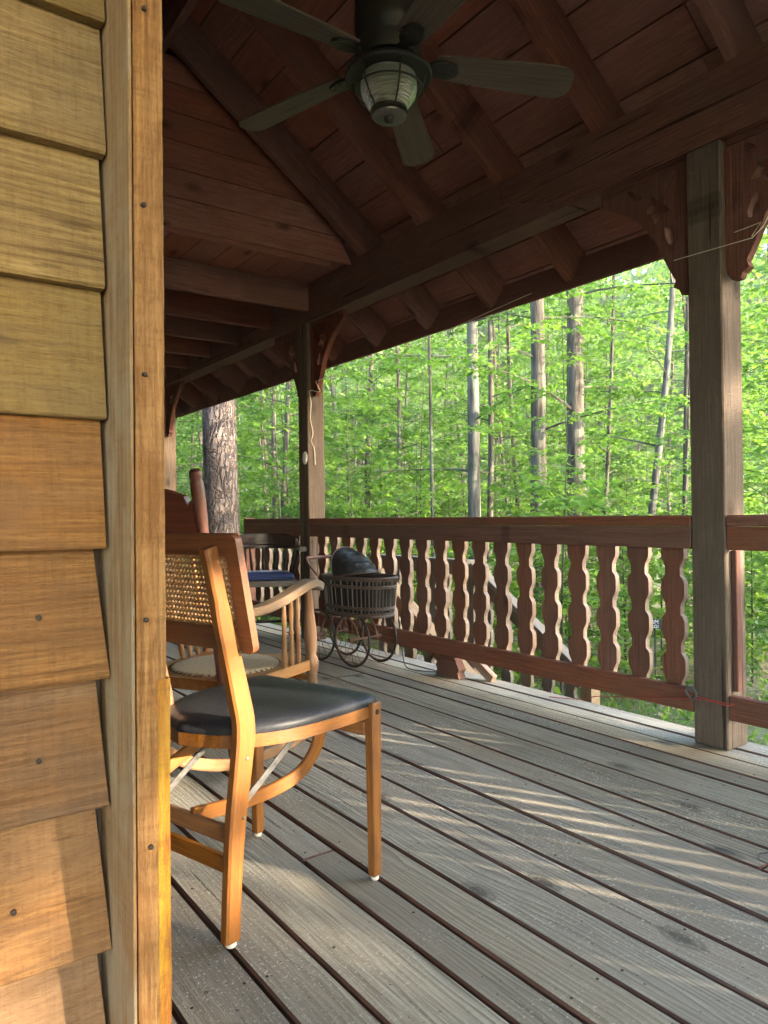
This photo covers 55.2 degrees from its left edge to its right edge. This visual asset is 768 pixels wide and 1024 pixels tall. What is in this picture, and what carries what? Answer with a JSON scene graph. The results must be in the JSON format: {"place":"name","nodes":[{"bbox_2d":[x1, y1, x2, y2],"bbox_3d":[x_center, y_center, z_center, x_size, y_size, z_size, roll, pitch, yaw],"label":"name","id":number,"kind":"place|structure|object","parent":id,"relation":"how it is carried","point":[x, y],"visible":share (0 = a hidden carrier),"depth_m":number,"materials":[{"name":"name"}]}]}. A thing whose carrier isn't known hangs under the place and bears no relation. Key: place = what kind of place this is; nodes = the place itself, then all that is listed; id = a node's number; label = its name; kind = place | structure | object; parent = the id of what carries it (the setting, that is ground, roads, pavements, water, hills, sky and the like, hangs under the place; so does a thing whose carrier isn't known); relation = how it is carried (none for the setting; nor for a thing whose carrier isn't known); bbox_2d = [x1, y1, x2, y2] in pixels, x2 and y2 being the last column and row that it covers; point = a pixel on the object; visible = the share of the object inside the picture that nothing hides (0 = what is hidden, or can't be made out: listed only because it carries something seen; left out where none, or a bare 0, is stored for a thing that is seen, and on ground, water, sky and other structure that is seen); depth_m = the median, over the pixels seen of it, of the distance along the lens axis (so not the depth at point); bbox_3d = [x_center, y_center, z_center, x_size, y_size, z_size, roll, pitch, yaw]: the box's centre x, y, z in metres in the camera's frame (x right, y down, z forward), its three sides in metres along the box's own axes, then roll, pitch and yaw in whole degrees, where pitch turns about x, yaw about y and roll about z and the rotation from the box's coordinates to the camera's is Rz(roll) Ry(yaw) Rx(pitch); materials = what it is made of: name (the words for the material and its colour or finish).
{"place":"outdoors","nodes":[
{"label":"outdoors","id":0,"kind":"place"},
{"bbox_2d":[185,543,767,745],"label":"ground","id":1,"kind":"structure","parent":0,"point":[761,732],"depth_m":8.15,"materials":[{"name":"green plant"}]},
{"bbox_2d":[0,0,171,1023],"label":"cabin","id":2,"kind":"object","parent":1,"relation":"on","point":[85,889],"visible":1,"depth_m":0.80,"materials":[{"name":"brown wood"}]},
{"bbox_2d":[162,0,767,418],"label":"porch roof","id":3,"kind":"structure","parent":2,"relation":"attached to","point":[324,208],"depth_m":4.07,"materials":[{"name":"brown wood"}]},
{"bbox_2d":[218,0,573,165],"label":"ceiling fan","id":4,"kind":"object","parent":3,"relation":"hanging from","point":[390,72],"visible":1,"depth_m":2.37,"materials":[{"name":"aged iron"},{"name":"ribbed glass"},{"name":"weathered grey wood"}]},
{"bbox_2d":[176,411,258,517],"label":"forest tree","id":5,"kind":"object","parent":1,"relation":"on","point":[200,442],"visible":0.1,"depth_m":17.62,"materials":[{"name":"green plant"}]},
{"bbox_2d":[202,399,240,606],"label":"pine tree","id":6,"kind":"object","parent":1,"relation":"on","point":[219,435],"visible":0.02,"depth_m":9.49,"materials":[{"name":"grey bark"}]},
{"bbox_2d":[181,401,280,565],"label":"sapling","id":7,"kind":"object","parent":1,"relation":"on","point":[245,514],"visible":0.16,"depth_m":14.09,"materials":[{"name":"green plant"}]},
{"bbox_2d":[175,419,295,517],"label":"forest tree","id":8,"kind":"object","parent":1,"relation":"on","point":[183,437],"visible":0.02,"depth_m":16.01,"materials":[{"name":"green plant"}]},
{"bbox_2d":[176,402,298,573],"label":"forest tree","id":9,"kind":"object","parent":1,"relation":"on","point":[190,462],"visible":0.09,"depth_m":14.22,"materials":[{"name":"green plant"}]},
{"bbox_2d":[183,386,298,523],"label":"forest tree","id":10,"kind":"object","parent":1,"relation":"on","point":[264,436],"visible":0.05,"depth_m":21.04,"materials":[{"name":"green plant"}]},
{"bbox_2d":[199,365,352,517],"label":"forest tree","id":11,"kind":"object","parent":1,"relation":"on","point":[273,452],"visible":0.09,"depth_m":16.25,"materials":[{"name":"green plant"}]},
{"bbox_2d":[176,363,383,569],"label":"forest tree","id":12,"kind":"object","parent":1,"relation":"on","point":[288,393],"visible":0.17,"depth_m":13.32,"materials":[{"name":"green plant"}]},
{"bbox_2d":[236,381,325,518],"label":"forest tree","id":13,"kind":"object","parent":1,"relation":"on","point":[262,429],"visible":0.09,"depth_m":19.24,"materials":[{"name":"green plant"}]},
{"bbox_2d":[236,385,338,625],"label":"sapling","id":14,"kind":"object","parent":1,"relation":"on","point":[258,424],"visible":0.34,"depth_m":10.73,"materials":[{"name":"green plant"}]},
{"bbox_2d":[236,372,355,517],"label":"sapling","id":15,"kind":"object","parent":1,"relation":"on","point":[268,455],"visible":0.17,"depth_m":13.34,"materials":[{"name":"green plant"}]},
{"bbox_2d":[264,431,370,588],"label":"sapling","id":16,"kind":"object","parent":1,"relation":"on","point":[337,451],"visible":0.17,"depth_m":12.37,"materials":[{"name":"green plant"}]},
{"bbox_2d":[282,370,383,551],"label":"sapling","id":17,"kind":"object","parent":1,"relation":"on","point":[349,455],"visible":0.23,"depth_m":14.44,"materials":[{"name":"green plant"}]},
{"bbox_2d":[267,358,412,565],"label":"sapling","id":18,"kind":"object","parent":1,"relation":"on","point":[339,402],"visible":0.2,"depth_m":13.17,"materials":[{"name":"green plant"}]},
{"bbox_2d":[292,361,403,541],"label":"forest tree","id":19,"kind":"object","parent":1,"relation":"on","point":[351,389],"visible":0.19,"depth_m":22.34,"materials":[{"name":"green plant"}]},
{"bbox_2d":[244,367,464,516],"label":"forest tree","id":20,"kind":"object","parent":1,"relation":"on","point":[333,393],"visible":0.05,"depth_m":24.70,"materials":[{"name":"green plant"}]},
{"bbox_2d":[324,395,401,571],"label":"sapling","id":21,"kind":"object","parent":1,"relation":"on","point":[334,464],"visible":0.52,"depth_m":10.26,"materials":[{"name":"green plant"}]},
{"bbox_2d":[327,384,416,599],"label":"sapling","id":22,"kind":"object","parent":1,"relation":"on","point":[388,479],"visible":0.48,"depth_m":11.29,"materials":[{"name":"green plant"}]},
{"bbox_2d":[277,340,467,556],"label":"forest tree","id":23,"kind":"object","parent":1,"relation":"on","point":[449,462],"visible":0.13,"depth_m":14.79,"materials":[{"name":"green plant"}]},
{"bbox_2d":[329,360,430,553],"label":"sapling","id":24,"kind":"object","parent":1,"relation":"on","point":[381,372],"visible":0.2,"depth_m":14.42,"materials":[{"name":"green plant"}]},
{"bbox_2d":[338,340,462,516],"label":"forest tree","id":25,"kind":"object","parent":1,"relation":"on","point":[418,401],"visible":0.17,"depth_m":20.47,"materials":[{"name":"green plant"}]},
{"bbox_2d":[340,339,466,517],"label":"forest tree","id":26,"kind":"object","parent":1,"relation":"on","point":[406,392],"visible":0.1,"depth_m":16.99,"materials":[{"name":"green plant"}]},
{"bbox_2d":[353,501,454,642],"bbox_3d":[0.404,1.015,10.668,2.085,2.352,1.942,-1,0,-38],"label":"shrub","id":27,"kind":"object","parent":1,"relation":"on","point":[379,509],"visible":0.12,"depth_m":10.56,"materials":[{"name":"green plant"}]},
{"bbox_2d":[325,346,496,556],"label":"forest tree","id":28,"kind":"object","parent":1,"relation":"on","point":[398,435],"visible":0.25,"depth_m":12.32,"materials":[{"name":"green plant"}]},
{"bbox_2d":[342,332,483,517],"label":"sapling","id":29,"kind":"object","parent":1,"relation":"on","point":[444,423],"visible":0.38,"depth_m":13.43,"materials":[{"name":"green plant"}]},
{"bbox_2d":[361,410,465,588],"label":"sapling","id":30,"kind":"object","parent":1,"relation":"on","point":[424,433],"visible":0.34,"depth_m":12.27,"materials":[{"name":"green plant"}]},
{"bbox_2d":[341,335,524,558],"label":"tree","id":31,"kind":"object","parent":1,"relation":"on","point":[431,494],"visible":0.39,"depth_m":9.03,"materials":[{"name":"green plant"}]},
{"bbox_2d":[390,325,498,557],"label":"forest tree","id":32,"kind":"object","parent":1,"relation":"on","point":[455,458],"visible":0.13,"depth_m":23.92,"materials":[{"name":"green plant"}]},
{"bbox_2d":[362,319,530,517],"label":"forest tree","id":33,"kind":"object","parent":1,"relation":"on","point":[436,448],"visible":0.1,"depth_m":25.87,"materials":[{"name":"green plant"}]},
{"bbox_2d":[385,336,513,515],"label":"forest tree","id":34,"kind":"object","parent":1,"relation":"on","point":[439,382],"visible":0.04,"depth_m":29.46,"materials":[{"name":"green plant"}]},
{"bbox_2d":[416,465,511,607],"bbox_3d":[1.338,0.703,12.791,1.978,3.033,2.093,-1,0,13],"label":"shrub","id":35,"kind":"object","parent":1,"relation":"on","point":[464,508],"visible":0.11,"depth_m":12.75,"materials":[{"name":"green plant"}]},
{"bbox_2d":[406,317,529,545],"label":"forest tree","id":36,"kind":"object","parent":1,"relation":"on","point":[485,379],"visible":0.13,"depth_m":21.02,"materials":[{"name":"green plant"}]},
{"bbox_2d":[333,304,606,559],"bbox_3d":[1.066,-5.468,10.901,3.620,15.302,3.314,-1,0,-14],"label":"tree","id":37,"kind":"object","parent":1,"relation":"on","point":[473,470],"visible":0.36,"depth_m":10.96,"materials":[{"name":"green plant"}]},
{"bbox_2d":[176,240,767,540],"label":"woods","id":38,"kind":"object","parent":1,"relation":"on","point":[649,270],"visible":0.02,"depth_m":47.85,"materials":[{"name":"green plant"}]},
{"bbox_2d":[432,387,517,560],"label":"sapling","id":39,"kind":"object","parent":1,"relation":"on","point":[484,456],"visible":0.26,"depth_m":13.84,"materials":[{"name":"green plant"}]},
{"bbox_2d":[417,541,540,684],"bbox_3d":[1.031,1.177,7.641,1.544,1.870,1.658,-1,0,28],"label":"shrub","id":40,"kind":"object","parent":1,"relation":"on","point":[489,559],"visible":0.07,"depth_m":7.49,"materials":[{"name":"green plant"}]},
{"bbox_2d":[387,305,585,574],"bbox_3d":[1.691,-3.963,12.039,2.972,12.291,3.189,-1,0,9],"label":"tree","id":41,"kind":"object","parent":1,"relation":"on","point":[491,396],"visible":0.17,"depth_m":11.66,"materials":[{"name":"green plant"}]},
{"bbox_2d":[379,554,599,704],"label":"porch steps","id":42,"kind":"structure","parent":1,"relation":"on","point":[527,680],"depth_m":5.41,"materials":[{"name":"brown wood"}]},
{"bbox_2d":[451,311,530,516],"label":"forest tree","id":43,"kind":"object","parent":1,"relation":"on","point":[505,358],"visible":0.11,"depth_m":23.17,"materials":[{"name":"green plant"}]},
{"bbox_2d":[419,298,588,564],"bbox_3d":[2.678,-3.753,17.830,4.043,12.150,4.071,-1,0,-6],"label":"forest tree","id":44,"kind":"object","parent":1,"relation":"on","point":[503,338],"visible":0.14,"depth_m":17.75,"materials":[{"name":"green plant"}]},
{"bbox_2d":[480,359,530,591],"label":"sapling","id":45,"kind":"object","parent":1,"relation":"on","point":[497,381],"visible":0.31,"depth_m":13.06,"materials":[{"name":"green plant"}]},
{"bbox_2d":[423,308,629,516],"bbox_3d":[2.640,-4.071,16.116,4.350,12.712,5.167,-1,0,1],"label":"forest tree","id":46,"kind":"object","parent":1,"relation":"on","point":[510,381],"visible":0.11,"depth_m":15.66,"materials":[{"name":"green plant"}]},
{"bbox_2d":[452,482,620,688],"bbox_3d":[1.619,0.923,8.337,2.112,2.558,2.268,-1,0,34],"label":"shrub","id":47,"kind":"object","parent":1,"relation":"on","point":[507,507],"visible":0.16,"depth_m":8.32,"materials":[{"name":"green plant"}]},
{"bbox_2d":[454,299,622,516],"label":"forest tree","id":48,"kind":"object","parent":1,"relation":"on","point":[547,376],"visible":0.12,"depth_m":19.08,"materials":[{"name":"green plant"}]},
{"bbox_2d":[482,336,596,571],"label":"sapling","id":49,"kind":"object","parent":1,"relation":"on","point":[525,384],"visible":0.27,"depth_m":14.50,"materials":[{"name":"green plant"}]},
{"bbox_2d":[480,285,650,513],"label":"forest tree","id":50,"kind":"object","parent":1,"relation":"on","point":[483,461],"visible":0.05,"depth_m":27.73,"materials":[{"name":"green plant"}]},
{"bbox_2d":[444,282,687,649],"bbox_3d":[2.556,-5.730,9.712,4.094,15.804,2.851,-1,0,3],"label":"tree","id":51,"kind":"object","parent":1,"relation":"on","point":[575,430],"visible":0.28,"depth_m":9.90,"materials":[{"name":"grey plant"}]},
{"bbox_2d":[512,404,626,634],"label":"sapling","id":52,"kind":"object","parent":1,"relation":"on","point":[560,512],"visible":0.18,"depth_m":11.19,"materials":[{"name":"green plant"}]},
{"bbox_2d":[501,278,639,549],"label":"forest tree","id":53,"kind":"object","parent":1,"relation":"on","point":[590,406],"visible":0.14,"depth_m":17.42,"materials":[{"name":"green plant"}]},
{"bbox_2d":[501,271,649,514],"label":"forest tree","id":54,"kind":"object","parent":1,"relation":"on","point":[550,302],"visible":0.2,"depth_m":14.31,"materials":[{"name":"green plant"}]},
{"bbox_2d":[462,298,689,656],"bbox_3d":[2.006,-5.474,9.082,3.266,15.301,2.994,-1,0,32],"label":"tree","id":55,"kind":"object","parent":1,"relation":"on","point":[538,409],"visible":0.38,"depth_m":9.36,"materials":[{"name":"grey plant"}]},
{"bbox_2d":[493,448,662,695],"bbox_3d":[1.743,0.794,7.086,1.900,2.752,1.795,-1,0,30],"label":"shrub","id":56,"kind":"object","parent":1,"relation":"on","point":[565,501],"visible":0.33,"depth_m":7.02,"materials":[{"name":"green plant"}]},
{"bbox_2d":[493,285,664,641],"bbox_3d":[2.046,-0.227,7.786,1.796,4.646,1.812,-1,0,42],"label":"sapling","id":57,"kind":"object","parent":1,"relation":"on","point":[585,443],"visible":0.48,"depth_m":7.76,"materials":[{"name":"green plant"}]},
{"bbox_2d":[515,308,644,580],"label":"sapling","id":58,"kind":"object","parent":1,"relation":"on","point":[589,398],"visible":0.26,"depth_m":13.13,"materials":[{"name":"green plant"}]},
{"bbox_2d":[501,275,676,513],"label":"forest tree","id":59,"kind":"object","parent":1,"relation":"on","point":[619,360],"visible":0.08,"depth_m":22.96,"materials":[{"name":"green plant"}]},
{"bbox_2d":[525,286,657,515],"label":"forest tree","id":60,"kind":"object","parent":1,"relation":"on","point":[588,384],"visible":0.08,"depth_m":21.08,"materials":[{"name":"green plant"}]},
{"bbox_2d":[506,275,687,626],"bbox_3d":[3.419,-3.984,12.221,3.703,12.302,3.185,4,-3,-37],"label":"tree","id":61,"kind":"object","parent":1,"relation":"on","point":[611,351],"visible":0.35,"depth_m":12.01,"materials":[{"name":"green plant"}]},
{"bbox_2d":[552,268,659,513],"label":"forest tree","id":62,"kind":"object","parent":1,"relation":"on","point":[615,357],"visible":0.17,"depth_m":22.92,"materials":[{"name":"green plant"}]},
{"bbox_2d":[561,397,655,588],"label":"sapling","id":63,"kind":"object","parent":1,"relation":"on","point":[615,454],"visible":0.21,"depth_m":14.21,"materials":[{"name":"green plant"}]},
{"bbox_2d":[548,279,677,512],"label":"forest tree","id":64,"kind":"object","parent":1,"relation":"on","point":[631,451],"visible":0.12,"depth_m":19.42,"materials":[{"name":"green plant"}]},
{"bbox_2d":[563,495,693,673],"bbox_3d":[2.578,0.966,8.045,1.596,2.312,1.508,-1,0,-24],"label":"shrub","id":65,"kind":"object","parent":1,"relation":"on","point":[626,597],"visible":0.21,"depth_m":7.96,"materials":[{"name":"green plant"}]},
{"bbox_2d":[588,463,674,607],"bbox_3d":[4.322,0.688,13.226,2.015,3.089,2.132,-1,0,-1],"label":"shrub","id":66,"kind":"object","parent":1,"relation":"on","point":[631,482],"visible":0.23,"depth_m":13.08,"materials":[{"name":"green plant"}]},
{"bbox_2d":[587,303,683,512],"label":"forest tree","id":67,"kind":"object","parent":1,"relation":"on","point":[639,447],"visible":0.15,"depth_m":35.29,"materials":[{"name":"green plant"}]},
{"bbox_2d":[595,398,689,594],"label":"sapling","id":68,"kind":"object","parent":1,"relation":"on","point":[623,461],"visible":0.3,"depth_m":12.95,"materials":[{"name":"green plant"}]},
{"bbox_2d":[529,259,767,645],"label":"tree","id":69,"kind":"object","parent":1,"relation":"on","point":[660,429],"visible":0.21,"depth_m":9.85,"materials":[{"name":"green plant"}]},
{"bbox_2d":[614,279,689,511],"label":"forest tree","id":70,"kind":"object","parent":1,"relation":"on","point":[631,398],"visible":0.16,"depth_m":41.32,"materials":[{"name":"green plant"}]},
{"bbox_2d":[618,549,693,669],"bbox_3d":[3.219,1.064,8.618,1.338,2.051,1.416,-1,0,20],"label":"shrub","id":71,"kind":"object","parent":1,"relation":"on","point":[690,648],"visible":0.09,"depth_m":8.62,"materials":[{"name":"green plant"}]},
{"bbox_2d":[589,277,763,513],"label":"tree","id":72,"kind":"object","parent":1,"relation":"on","point":[636,305],"visible":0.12,"depth_m":10.70,"materials":[{"name":"green plant"}]},
{"bbox_2d":[596,261,765,512],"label":"forest tree","id":73,"kind":"object","parent":1,"relation":"on","point":[658,367],"visible":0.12,"depth_m":25.14,"materials":[{"name":"green plant"}]},
{"bbox_2d":[602,260,766,626],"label":"tree","id":74,"kind":"object","parent":1,"relation":"on","point":[686,377],"visible":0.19,"depth_m":12.08,"materials":[{"name":"green plant"}]},
{"bbox_2d":[604,247,767,514],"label":"forest tree","id":75,"kind":"object","parent":1,"relation":"on","point":[676,426],"visible":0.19,"depth_m":17.16,"materials":[{"name":"green plant"}]},
{"bbox_2d":[619,393,753,624],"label":"sapling","id":76,"kind":"object","parent":1,"relation":"on","point":[659,463],"visible":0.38,"depth_m":8.87,"materials":[{"name":"green plant"}]},
{"bbox_2d":[608,264,767,515],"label":"forest tree","id":77,"kind":"object","parent":1,"relation":"on","point":[662,338],"visible":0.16,"depth_m":13.80,"materials":[{"name":"green plant"}]},
{"bbox_2d":[641,226,767,507],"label":"forest tree","id":78,"kind":"object","parent":1,"relation":"on","point":[759,331],"visible":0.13,"depth_m":12.60,"materials":[{"name":"green plant"}]},
{"bbox_2d":[650,550,767,695],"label":"shrub","id":79,"kind":"object","parent":1,"relation":"on","point":[688,616],"visible":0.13,"depth_m":7.13,"materials":[{"name":"green plant"}]},
{"bbox_2d":[651,265,766,514],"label":"forest tree","id":80,"kind":"object","parent":1,"relation":"on","point":[682,369],"visible":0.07,"depth_m":19.89,"materials":[{"name":"green plant"}]},
{"bbox_2d":[656,253,767,649],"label":"sapling","id":81,"kind":"object","parent":1,"relation":"on","point":[750,428],"visible":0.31,"depth_m":7.12,"materials":[{"name":"green plant"}]},
{"bbox_2d":[664,225,767,514],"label":"forest tree","id":82,"kind":"object","parent":1,"relation":"on","point":[745,305],"visible":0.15,"depth_m":16.92,"materials":[{"name":"green plant"}]},
{"bbox_2d":[684,551,767,683],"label":"shrub","id":83,"kind":"object","parent":1,"relation":"on","point":[759,557],"visible":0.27,"depth_m":7.77,"materials":[{"name":"green plant"}]},
{"bbox_2d":[741,234,767,585],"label":"sapling","id":84,"kind":"object","parent":1,"relation":"on","point":[756,442],"visible":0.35,"depth_m":10.84,"materials":[{"name":"green plant"}]},
{"bbox_2d":[742,288,767,608],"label":"sapling","id":85,"kind":"object","parent":1,"relation":"on","point":[757,594],"visible":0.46,"depth_m":8.81,"materials":[{"name":"green plant"}]},
{"bbox_2d":[743,322,767,551],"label":"sapling","id":86,"kind":"object","parent":1,"relation":"on","point":[761,431],"visible":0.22,"depth_m":11.91,"materials":[{"name":"green plant"}]},
{"bbox_2d":[745,492,767,674],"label":"shrub","id":87,"kind":"object","parent":1,"relation":"on","point":[763,601],"visible":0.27,"depth_m":9.09,"materials":[{"name":"green plant"}]},
{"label":"porch floor framing","id":88,"kind":"structure","parent":1,"relation":"on","visible":0},
{"bbox_2d":[166,601,767,1023],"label":"porch floor","id":89,"kind":"structure","parent":88,"relation":"on","point":[516,885],"depth_m":1.83,"materials":[{"name":"grey wood"}]},
{"bbox_2d":[164,381,183,600],"bbox_3d":[-2.322,-0.185,7.903,0.138,2.292,0.999,-1,0,-35],"label":"porch post","id":90,"kind":"object","parent":89,"relation":"on","point":[172,392],"visible":0.5,"depth_m":7.82,"materials":[{"name":"brown wood"}]},
{"bbox_2d":[165,468,324,771],"bbox_3d":[-0.642,0.391,2.845,0.610,1.057,1.156,-1,0,25],"label":"rocking chair","id":91,"kind":"object","parent":89,"relation":"on","point":[199,670],"visible":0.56,"depth_m":2.76,"materials":[{"name":"brown wood"}]},
{"bbox_2d":[234,533,306,644],"bbox_3d":[-0.869,0.547,5.333,0.583,0.777,0.482,-1,0,-11],"label":"captain chair","id":92,"kind":"object","parent":89,"relation":"on","point":[274,577],"visible":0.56,"depth_m":5.43,"materials":[{"name":"brown wood"}]},
{"bbox_2d":[165,532,380,948],"bbox_3d":[-0.328,0.478,1.775,0.455,0.867,0.492,-1,0,38],"label":"folding chair","id":93,"kind":"object","parent":89,"relation":"on","point":[241,716],"visible":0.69,"depth_m":1.63,"materials":[{"name":"brown wood"}]},
{"bbox_2d":[275,309,346,639],"bbox_3d":[-0.528,-0.219,5.387,0.138,2.292,0.999,-1,0,-35],"label":"porch post","id":94,"kind":"object","parent":89,"relation":"on","point":[307,361],"visible":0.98,"depth_m":5.32,"materials":[{"name":"brown wood"}]},
{"bbox_2d":[244,518,300,621],"bbox_3d":[-0.857,0.490,5.833,0.110,0.888,0.979,-1,0,-35],"label":"porch railing","id":95,"kind":"object","parent":94,"relation":"attached to","point":[290,526],"visible":0.42,"depth_m":5.86,"materials":[{"name":"brown wood"}]},
{"bbox_2d":[303,546,398,666],"bbox_3d":[-0.193,0.568,4.543,0.318,0.708,0.690,-1,0,-43],"label":"baby carriage","id":96,"kind":"object","parent":89,"relation":"on","point":[359,586],"visible":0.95,"depth_m":4.41,"materials":[{"name":"wicker"}]},
{"bbox_2d":[436,655,465,679],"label":"support block","id":97,"kind":"structure","parent":89,"relation":"on","point":[451,667],"depth_m":4.04,"materials":[{"name":"brown wood"}]},
{"bbox_2d":[601,122,767,750],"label":"porch post","id":98,"kind":"object","parent":89,"relation":"on","point":[710,194],"visible":1,"depth_m":2.79,"materials":[{"name":"brown wood"}]},
{"bbox_2d":[309,515,694,711],"bbox_3d":[0.375,0.412,4.104,0.110,0.766,2.981,-1,0,-35],"label":"porch railing","id":99,"kind":"object","parent":98,"relation":"attached to","point":[641,537],"visible":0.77,"depth_m":3.52,"materials":[{"name":"brown wood"}]},
{"bbox_2d":[726,515,767,728],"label":"porch railing","id":100,"kind":"object","parent":98,"relation":"attached to","point":[749,711],"visible":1,"depth_m":2.71,"materials":[{"name":"brown wood"}]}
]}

